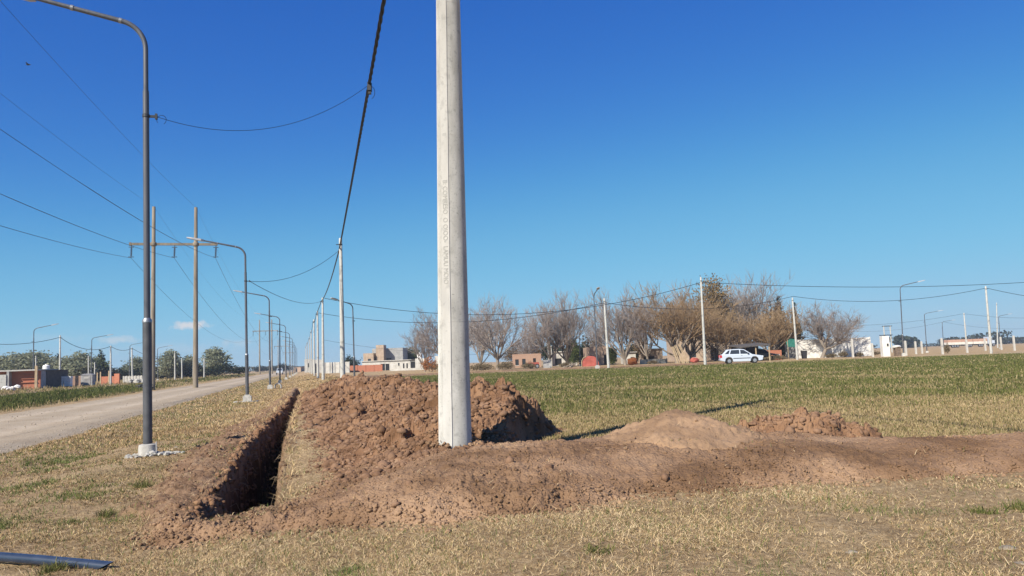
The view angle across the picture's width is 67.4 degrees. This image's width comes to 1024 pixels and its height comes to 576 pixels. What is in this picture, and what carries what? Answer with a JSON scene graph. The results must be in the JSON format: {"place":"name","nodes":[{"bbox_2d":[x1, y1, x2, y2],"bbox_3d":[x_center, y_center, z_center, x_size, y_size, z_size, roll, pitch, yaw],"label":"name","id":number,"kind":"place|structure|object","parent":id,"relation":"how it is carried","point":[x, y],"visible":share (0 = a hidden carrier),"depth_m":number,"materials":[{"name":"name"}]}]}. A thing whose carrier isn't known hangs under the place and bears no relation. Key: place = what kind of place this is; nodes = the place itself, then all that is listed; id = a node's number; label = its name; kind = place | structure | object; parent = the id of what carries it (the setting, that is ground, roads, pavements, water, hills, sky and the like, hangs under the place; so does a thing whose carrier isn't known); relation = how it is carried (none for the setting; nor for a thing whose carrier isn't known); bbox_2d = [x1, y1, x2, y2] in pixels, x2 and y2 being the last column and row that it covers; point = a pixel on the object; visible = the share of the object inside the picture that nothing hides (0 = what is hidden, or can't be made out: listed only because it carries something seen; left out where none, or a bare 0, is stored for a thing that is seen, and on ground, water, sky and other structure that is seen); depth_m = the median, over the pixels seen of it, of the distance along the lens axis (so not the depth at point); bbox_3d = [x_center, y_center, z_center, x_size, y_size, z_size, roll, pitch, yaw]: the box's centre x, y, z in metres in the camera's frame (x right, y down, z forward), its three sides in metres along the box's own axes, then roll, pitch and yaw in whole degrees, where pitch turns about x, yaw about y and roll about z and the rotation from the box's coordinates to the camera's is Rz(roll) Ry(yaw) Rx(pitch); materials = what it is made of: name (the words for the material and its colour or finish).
{"place":"outdoors","nodes":[
{"label":"outdoors","id":0,"kind":"place"},
{"bbox_2d":[0,370,293,459],"bbox_3d":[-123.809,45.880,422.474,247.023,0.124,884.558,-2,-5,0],"label":"gravel road","id":1,"kind":"structure","parent":0,"point":[10,434],"depth_m":30.27,"materials":[{"name":"grey gravel"}]},
{"bbox_2d":[0,374,338,455],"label":"verge grass","id":2,"kind":"structure","parent":0,"point":[187,414],"depth_m":24.88,"materials":[{"name":"plant"}]},
{"bbox_2d":[0,343,1023,575],"bbox_3d":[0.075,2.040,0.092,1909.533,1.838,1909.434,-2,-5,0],"label":"ground","id":3,"kind":"structure","parent":0,"point":[256,496],"depth_m":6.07,"materials":[{"name":"beige plant"}]},
{"bbox_2d":[0,350,55,369],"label":"willow tree","id":4,"kind":"object","parent":3,"relation":"on","point":[23,361],"visible":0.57,"depth_m":163.39,"materials":[{"name":"green plant"}]},
{"bbox_2d":[0,366,57,388],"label":"brick house","id":5,"kind":"structure","parent":3,"relation":"on","point":[34,378],"depth_m":89.13,"materials":[{"name":"brick"}]},
{"bbox_2d":[42,369,68,387],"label":"building","id":6,"kind":"structure","parent":3,"relation":"on","point":[53,378],"depth_m":93.44,"materials":[{"name":"black"}]},
{"bbox_2d":[0,552,113,569],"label":"plastic pipe","id":7,"kind":"object","parent":3,"relation":"on","point":[21,558],"visible":0.86,"depth_m":6.16,"materials":[{"name":"black plastic"}]},
{"bbox_2d":[34,556,79,574],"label":"grass tuft","id":8,"kind":"object","parent":3,"relation":"on","point":[47,568],"visible":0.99,"depth_m":6.00,"materials":[{"name":"green plant"}]},
{"bbox_2d":[61,376,72,386],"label":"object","id":9,"kind":"object","parent":3,"relation":"on","point":[67,381],"visible":0.88,"depth_m":95.14,"materials":[{"name":"grey metal"}]},
{"bbox_2d":[50,355,95,378],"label":"willow tree","id":10,"kind":"object","parent":3,"relation":"on","point":[63,365],"visible":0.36,"depth_m":158.13,"materials":[{"name":"green plant"}]},
{"bbox_2d":[58,350,108,380],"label":"willow tree","id":11,"kind":"object","parent":3,"relation":"on","point":[81,358],"visible":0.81,"depth_m":158.02,"materials":[{"name":"green plant"}]},
{"bbox_2d":[81,374,95,385],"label":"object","id":12,"kind":"object","parent":3,"relation":"on","point":[87,379],"visible":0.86,"depth_m":98.53,"materials":[{"name":"metal"}]},
{"bbox_2d":[25,0,157,456],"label":"street lamp","id":13,"kind":"object","parent":3,"relation":"on","point":[148,445],"visible":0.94,"depth_m":14.32,"materials":[{"name":"metal"}]},
{"bbox_2d":[90,355,112,380],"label":"leafy tree","id":14,"kind":"object","parent":3,"relation":"on","point":[103,366],"visible":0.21,"depth_m":167.85,"materials":[{"name":"green plant"}]},
{"bbox_2d":[93,505,124,517],"bbox_3d":[-4.378,2.418,8.353,0.420,0.143,0.347,3,-7,-41],"label":"grass tuft","id":15,"kind":"object","parent":3,"relation":"on","point":[110,512],"visible":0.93,"depth_m":8.32,"materials":[{"name":"green plant"}]},
{"bbox_2d":[92,367,140,380],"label":"evergreen tree","id":16,"kind":"object","parent":3,"relation":"on","point":[105,373],"visible":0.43,"depth_m":163.39,"materials":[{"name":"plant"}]},
{"bbox_2d":[0,373,255,411],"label":"verge weeds","id":17,"kind":"object","parent":3,"relation":"on","point":[11,401],"visible":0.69,"depth_m":57.40,"materials":[{"name":"green plant"}]},
{"bbox_2d":[119,355,155,375],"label":"willow tree","id":18,"kind":"object","parent":3,"relation":"on","point":[138,364],"visible":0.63,"depth_m":168.44,"materials":[{"name":"green plant"}]},
{"bbox_2d":[124,450,184,458],"bbox_3d":[-6.533,3.031,14.061,1.016,0.156,0.714,0,-6,-23],"label":"concrete rubble","id":19,"kind":"object","parent":3,"relation":"on","point":[152,453],"visible":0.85,"depth_m":13.86,"materials":[{"name":"grey concrete"}]},
{"bbox_2d":[155,349,185,378],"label":"willow tree","id":20,"kind":"object","parent":3,"relation":"on","point":[166,365],"visible":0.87,"depth_m":168.07,"materials":[{"name":"green plant"}]},
{"bbox_2d":[129,206,218,389],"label":"power pylon","id":21,"kind":"object","parent":3,"relation":"on","point":[154,244],"visible":0.98,"depth_m":72.54,"materials":[{"name":"concrete"}]},
{"bbox_2d":[0,129,280,345],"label":"power line","id":22,"kind":"object","parent":21,"relation":"hanging from","point":[114,204],"visible":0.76,"depth_m":33.17,"materials":[{"name":"grey metal"}]},
{"bbox_2d":[1,194,283,355],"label":"power line","id":23,"kind":"object","parent":21,"relation":"hanging from","point":[115,240],"visible":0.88,"depth_m":46.44,"materials":[{"name":"grey metal"}]},
{"bbox_2d":[177,353,203,377],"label":"willow tree","id":24,"kind":"object","parent":3,"relation":"on","point":[187,363],"visible":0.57,"depth_m":173.47,"materials":[{"name":"green plant"}]},
{"bbox_2d":[183,365,223,376],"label":"evergreen tree","id":25,"kind":"object","parent":3,"relation":"on","point":[200,373],"visible":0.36,"depth_m":173.12,"materials":[{"name":"green plant"}]},
{"bbox_2d":[198,346,233,376],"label":"willow tree","id":26,"kind":"object","parent":3,"relation":"on","point":[214,356],"visible":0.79,"depth_m":172.83,"materials":[{"name":"green plant"}]},
{"bbox_2d":[186,237,251,401],"bbox_3d":[-14.003,1.598,36.739,2.840,8.160,0.380,-1,-6,-15],"label":"street lamp","id":27,"kind":"object","parent":3,"relation":"on","point":[247,397],"visible":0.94,"depth_m":36.92,"materials":[{"name":"metal"}]},
{"bbox_2d":[201,363,255,375],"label":"trees","id":28,"kind":"object","parent":3,"relation":"on","point":[229,368],"visible":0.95,"depth_m":163.71,"materials":[{"name":"green plant"}]},
{"bbox_2d":[181,396,294,519],"bbox_3d":[-6.936,4.535,22.914,0.748,1.746,31.908,-1,-6,-14],"label":"trench","id":29,"kind":"object","parent":3,"relation":"on","point":[210,505],"visible":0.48,"depth_m":13.77,"materials":[{"name":"brown soil"}]},
{"bbox_2d":[202,393,302,504],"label":"rim grass","id":30,"kind":"structure","parent":3,"relation":"on","point":[292,415],"depth_m":15.11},
{"bbox_2d":[233,290,272,388],"bbox_3d":[-19.942,4.064,59.127,2.840,7.864,0.380,-1,-6,-15],"label":"street lamp","id":31,"kind":"object","parent":3,"relation":"on","point":[269,386],"visible":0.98,"depth_m":59.29,"materials":[{"name":"metal"}]},
{"bbox_2d":[253,319,278,373],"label":"power pylon","id":32,"kind":"object","parent":3,"relation":"on","point":[271,330],"visible":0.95,"depth_m":243.45,"materials":[{"name":"concrete"}]},
{"bbox_2d":[313,319,315,375],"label":"concrete pole","id":33,"kind":"object","parent":3,"relation":"on","point":[314,347],"visible":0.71,"depth_m":112.69,"materials":[{"name":"grey concrete"}]},
{"bbox_2d":[306,0,385,344],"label":"overhead cable","id":34,"kind":"object","parent":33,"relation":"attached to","point":[381,13],"visible":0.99,"depth_m":19.82,"materials":[{"name":"black plastic"}]},
{"bbox_2d":[317,312,318,377],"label":"concrete pole","id":35,"kind":"object","parent":3,"relation":"on","point":[317,348],"visible":0.66,"depth_m":85.72,"materials":[{"name":"grey concrete"}]},
{"bbox_2d":[322,298,324,379],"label":"concrete pole","id":36,"kind":"object","parent":3,"relation":"on","point":[323,370],"visible":0.73,"depth_m":73.79,"materials":[{"name":"grey concrete"}]},
{"bbox_2d":[324,361,349,372],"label":"garden wall","id":37,"kind":"structure","parent":3,"relation":"on","point":[332,367],"depth_m":149.31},
{"bbox_2d":[336,238,344,377],"bbox_3d":[-9.354,1.559,42.040,0.385,8.688,0.284,3,-7,-41],"label":"concrete pole","id":38,"kind":"object","parent":3,"relation":"on","point":[342,348],"visible":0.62,"depth_m":41.99,"materials":[{"name":"grey concrete"}]},
{"bbox_2d":[331,298,354,375],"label":"street lamp","id":39,"kind":"object","parent":3,"relation":"on","point":[353,320],"visible":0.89,"depth_m":65.78,"materials":[{"name":"metal"}]},
{"bbox_2d":[350,364,381,371],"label":"brick fence","id":40,"kind":"object","parent":3,"relation":"on","point":[366,368],"visible":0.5,"depth_m":151.28,"materials":[{"name":"orange brick"}]},
{"bbox_2d":[376,345,385,360],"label":"stair tower","id":41,"kind":"structure","parent":3,"relation":"on","point":[380,354],"depth_m":186.49,"materials":[{"name":"beige paint"}]},
{"bbox_2d":[361,359,414,370],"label":"white house","id":42,"kind":"structure","parent":3,"relation":"on","point":[391,364],"depth_m":167.30,"materials":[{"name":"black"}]},
{"bbox_2d":[372,348,407,359],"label":"unfinished house","id":43,"kind":"structure","parent":3,"relation":"on","point":[395,354],"depth_m":189.46,"materials":[{"name":"white concrete"}]},
{"bbox_2d":[397,323,437,371],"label":"bare tree","id":44,"kind":"object","parent":3,"relation":"on","point":[426,354],"visible":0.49,"depth_m":110.70,"materials":[{"name":"grey plant"}]},
{"bbox_2d":[297,373,560,467],"bbox_3d":[-4.231,3.900,22.955,4.506,2.695,30.704,0,-6,-17],"label":"soil heap","id":45,"kind":"object","parent":3,"relation":"on","point":[523,405],"visible":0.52,"depth_m":11.67,"materials":[{"name":"brown soil"}]},
{"bbox_2d":[420,353,437,371],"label":"orange bush","id":46,"kind":"object","parent":3,"relation":"on","point":[431,365],"visible":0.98,"depth_m":107.42,"materials":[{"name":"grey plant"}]},
{"bbox_2d":[412,306,495,353],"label":"bare tree","id":47,"kind":"object","parent":3,"relation":"on","point":[423,340],"visible":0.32,"depth_m":100.61,"materials":[{"name":"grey plant"}]},
{"bbox_2d":[470,362,494,370],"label":"dry shrub","id":48,"kind":"object","parent":3,"relation":"on","point":[485,367],"visible":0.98,"depth_m":94.46,"materials":[{"name":"brown plant"}]},
{"bbox_2d":[469,312,500,363],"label":"bare tree","id":49,"kind":"object","parent":3,"relation":"on","point":[480,359],"visible":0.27,"depth_m":119.41,"materials":[{"name":"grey plant"}]},
{"bbox_2d":[139,375,875,548],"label":"soil crumbs","id":50,"kind":"object","parent":3,"relation":"on","point":[422,441],"visible":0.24,"depth_m":10.58,"materials":[{"name":"brown soil"}]},
{"bbox_2d":[1,396,1023,575],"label":"straw","id":51,"kind":"object","parent":3,"relation":"on","point":[592,525],"visible":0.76,"depth_m":5.26,"materials":[{"name":"beige plant"}]},
{"bbox_2d":[501,339,528,362],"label":"leafy tree","id":52,"kind":"object","parent":3,"relation":"on","point":[509,355],"visible":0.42,"depth_m":129.24,"materials":[{"name":"plant"}]},
{"bbox_2d":[468,294,564,369],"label":"bare tree","id":53,"kind":"object","parent":3,"relation":"on","point":[497,355],"visible":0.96,"depth_m":98.02,"materials":[{"name":"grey plant"}]},
{"bbox_2d":[511,319,540,353],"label":"bare tree","id":54,"kind":"object","parent":3,"relation":"on","point":[523,346],"visible":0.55,"depth_m":119.24,"materials":[{"name":"brown plant"}]},
{"bbox_2d":[512,353,540,367],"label":"brick house","id":55,"kind":"structure","parent":3,"relation":"on","point":[518,360],"depth_m":117.52,"materials":[{"name":"orange brick"}]},
{"bbox_2d":[517,299,585,362],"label":"bare tree","id":56,"kind":"object","parent":3,"relation":"on","point":[545,320],"visible":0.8,"depth_m":102.75,"materials":[{"name":"brown plant"}]},
{"bbox_2d":[552,351,576,365],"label":"white house","id":57,"kind":"structure","parent":3,"relation":"on","point":[557,358],"depth_m":121.51,"materials":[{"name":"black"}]},
{"bbox_2d":[111,413,1023,558],"bbox_3d":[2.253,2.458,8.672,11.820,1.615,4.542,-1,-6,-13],"label":"backfilled soil","id":58,"kind":"structure","parent":3,"relation":"on","point":[832,454],"depth_m":7.28,"materials":[{"name":"brown soil"}]},
{"bbox_2d":[421,435,485,448],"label":"dirt clumps","id":59,"kind":"object","parent":58,"relation":"on","point":[430,443],"visible":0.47,"depth_m":9.35,"materials":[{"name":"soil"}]},
{"bbox_2d":[436,0,471,448],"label":"concrete pole","id":60,"kind":"object","parent":58,"relation":"on","point":[454,408],"visible":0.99,"depth_m":9.55,"materials":[{"name":"grey concrete"}]},
{"bbox_2d":[736,406,876,437],"bbox_3d":[3.794,1.804,9.846,2.371,0.572,1.653,-2,-5,0],"label":"clod pile","id":61,"kind":"object","parent":58,"relation":"on","point":[811,425],"visible":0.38,"depth_m":9.35,"materials":[{"name":"brown soil"}]},
{"bbox_2d":[538,290,602,362],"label":"bare tree","id":62,"kind":"object","parent":3,"relation":"on","point":[566,354],"visible":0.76,"depth_m":104.86,"materials":[{"name":"brown plant"}]},
{"bbox_2d":[565,340,580,365],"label":"leafy tree","id":63,"kind":"object","parent":3,"relation":"on","point":[573,357],"visible":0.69,"depth_m":114.92,"materials":[{"name":"green plant"}]},
{"bbox_2d":[581,356,598,366],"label":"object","id":64,"kind":"object","parent":3,"relation":"on","point":[588,361],"visible":0.88,"depth_m":100.50,"materials":[{"name":"red brick"}]},
{"bbox_2d":[569,539,614,556],"bbox_3d":[0.507,1.600,4.739,0.270,0.063,0.317,-1,-6,-14],"label":"grass tuft","id":65,"kind":"object","parent":3,"relation":"on","point":[597,547],"visible":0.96,"depth_m":4.71,"materials":[{"name":"green plant"}]},
{"bbox_2d":[583,347,606,364],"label":"brick building","id":66,"kind":"structure","parent":3,"relation":"on","point":[601,354],"depth_m":111.59,"materials":[{"name":"beige paint"}]},
{"bbox_2d":[583,317,611,346],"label":"bare tree","id":67,"kind":"object","parent":3,"relation":"on","point":[593,342],"visible":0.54,"depth_m":117.25,"materials":[{"name":"grey plant"}]},
{"bbox_2d":[182,370,1023,527],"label":"soil clods","id":68,"kind":"object","parent":3,"relation":"on","point":[342,417],"visible":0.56,"depth_m":11.58,"materials":[{"name":"brown soil"}]},
{"bbox_2d":[603,298,609,367],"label":"concrete pole","id":69,"kind":"object","parent":3,"relation":"on","point":[607,351],"visible":0.81,"depth_m":78.74,"materials":[{"name":"grey concrete"}]},
{"bbox_2d":[321,288,1023,322],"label":"overhead cable","id":70,"kind":"object","parent":69,"relation":"attached to","point":[705,308],"visible":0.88,"depth_m":85.04,"materials":[{"name":"black plastic"}]},
{"bbox_2d":[573,283,664,364],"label":"bare tree","id":71,"kind":"object","parent":3,"relation":"on","point":[622,318],"visible":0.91,"depth_m":99.23,"materials":[{"name":"grey plant"}]},
{"bbox_2d":[619,295,665,358],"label":"bare tree","id":72,"kind":"object","parent":3,"relation":"on","point":[645,340],"visible":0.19,"depth_m":111.51,"materials":[{"name":"brown plant"}]},
{"bbox_2d":[637,348,663,362],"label":"pale house","id":73,"kind":"structure","parent":3,"relation":"on","point":[656,353],"depth_m":117.51,"materials":[{"name":"beige paint"}]},
{"bbox_2d":[615,280,743,362],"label":"bare tree","id":74,"kind":"object","parent":3,"relation":"on","point":[665,324],"visible":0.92,"depth_m":99.49,"materials":[{"name":"brown plant"}]},
{"bbox_2d":[671,344,688,362],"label":"leaning planks","id":75,"kind":"object","parent":3,"relation":"on","point":[680,356],"visible":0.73,"depth_m":96.85,"materials":[{"name":"beige wood"}]},
{"bbox_2d":[601,409,760,450],"bbox_3d":[2.039,1.772,9.261,2.112,0.574,2.852,-2,-5,0],"label":"soil cone","id":76,"kind":"object","parent":3,"relation":"on","point":[701,433],"visible":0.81,"depth_m":8.67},
{"bbox_2d":[671,288,730,358],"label":"bare tree","id":77,"kind":"object","parent":3,"relation":"on","point":[691,353],"visible":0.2,"depth_m":107.15,"materials":[{"name":"brown plant"}]},
{"bbox_2d":[700,277,706,364],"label":"concrete pole","id":78,"kind":"object","parent":3,"relation":"on","point":[704,343],"visible":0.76,"depth_m":75.83,"materials":[{"name":"grey concrete"}]},
{"bbox_2d":[325,282,1023,314],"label":"overhead cable","id":79,"kind":"object","parent":78,"relation":"attached to","point":[664,292],"visible":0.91,"depth_m":75.96,"materials":[{"name":"black plastic"}]},
{"bbox_2d":[666,335,746,360],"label":"tan house","id":80,"kind":"structure","parent":3,"relation":"on","point":[699,356],"depth_m":123.54,"materials":[{"name":"paint"}]},
{"bbox_2d":[665,278,749,360],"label":"bare tree","id":81,"kind":"object","parent":3,"relation":"on","point":[711,345],"visible":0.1,"depth_m":114.23,"materials":[{"name":"grey plant"}]},
{"bbox_2d":[685,273,742,360],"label":"leafy tree","id":82,"kind":"object","parent":3,"relation":"on","point":[711,294],"visible":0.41,"depth_m":109.42,"materials":[{"name":"brown plant"}]},
{"bbox_2d":[684,302,756,352],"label":"bare tree","id":83,"kind":"object","parent":3,"relation":"on","point":[730,326],"visible":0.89,"depth_m":101.89,"materials":[{"name":"brown plant"}]},
{"bbox_2d":[718,348,763,363],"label":"parked car","id":84,"kind":"object","parent":3,"relation":"on","point":[736,355],"visible":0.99,"depth_m":76.45,"materials":[{"name":"white paint"}]},
{"bbox_2d":[728,343,770,360],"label":"carport","id":85,"kind":"object","parent":3,"relation":"on","point":[746,347],"visible":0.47,"depth_m":93.28,"materials":[{"name":"grey metal"}]},
{"bbox_2d":[721,270,793,343],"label":"bare tree","id":86,"kind":"object","parent":3,"relation":"on","point":[747,302],"visible":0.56,"depth_m":109.62,"materials":[{"name":"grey plant"}]},
{"bbox_2d":[747,348,777,359],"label":"parked car","id":87,"kind":"object","parent":3,"relation":"on","point":[764,352],"visible":0.34,"depth_m":93.37,"materials":[{"name":"grey paint"}]},
{"bbox_2d":[738,300,806,351],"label":"leafy tree","id":88,"kind":"object","parent":3,"relation":"on","point":[780,339],"visible":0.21,"depth_m":106.98,"materials":[{"name":"brown plant"}]},
{"bbox_2d":[734,299,821,349],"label":"bare tree","id":89,"kind":"object","parent":3,"relation":"on","point":[769,338],"visible":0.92,"depth_m":102.00,"materials":[{"name":"brown plant"}]},
{"bbox_2d":[784,344,795,358],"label":"white wall","id":90,"kind":"structure","parent":3,"relation":"on","point":[792,352],"depth_m":104.51,"materials":[{"name":"grey paint"}]},
{"bbox_2d":[792,298,798,359],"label":"concrete pole","id":91,"kind":"object","parent":3,"relation":"on","point":[796,347],"visible":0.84,"depth_m":91.71,"materials":[{"name":"grey concrete"}]},
{"bbox_2d":[797,301,871,357],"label":"bare tree","id":92,"kind":"object","parent":3,"relation":"on","point":[818,328],"visible":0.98,"depth_m":99.19,"materials":[{"name":"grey plant"}]},
{"bbox_2d":[797,337,871,357],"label":"white wall","id":93,"kind":"structure","parent":3,"relation":"on","point":[813,348],"depth_m":102.56,"materials":[{"name":"white paint"}]},
{"bbox_2d":[879,336,890,356],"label":"masonry pillar","id":94,"kind":"structure","parent":3,"relation":"on","point":[884,346],"depth_m":89.65,"materials":[{"name":"white"}]},
{"bbox_2d":[873,330,1023,348],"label":"woods","id":95,"kind":"object","parent":3,"relation":"on","point":[897,340],"visible":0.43,"depth_m":465.46,"materials":[{"name":"green plant"}]},
{"bbox_2d":[944,336,994,347],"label":"grain lorry","id":96,"kind":"object","parent":3,"relation":"on","point":[957,343],"visible":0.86,"depth_m":248.92,"materials":[{"name":"grey metal"}]},
{"bbox_2d":[957,503,1014,514],"bbox_3d":[3.353,1.561,5.439,0.418,0.084,0.353,-2,-5,0],"label":"grass tuft","id":97,"kind":"object","parent":3,"relation":"on","point":[981,510],"visible":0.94,"depth_m":5.43,"materials":[{"name":"green plant"}]},
{"bbox_2d":[985,286,992,352],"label":"concrete pole","id":98,"kind":"object","parent":3,"relation":"on","point":[989,333],"visible":0.85,"depth_m":83.74,"materials":[{"name":"grey concrete"}]},
{"bbox_2d":[1001,494,1023,512],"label":"grass tuft","id":99,"kind":"object","parent":3,"relation":"on","point":[1020,506],"visible":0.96,"depth_m":5.49,"materials":[{"name":"green plant"}]},
{"bbox_2d":[0,0,1023,371],"label":"sky","id":100,"kind":"structure","parent":0,"point":[861,150],"materials":[{"name":"blue"}]},
{"bbox_2d":[326,352,1023,440],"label":"field grass","id":101,"kind":"structure","parent":0,"point":[611,391],"depth_m":22.23,"materials":[{"name":"green plant"}]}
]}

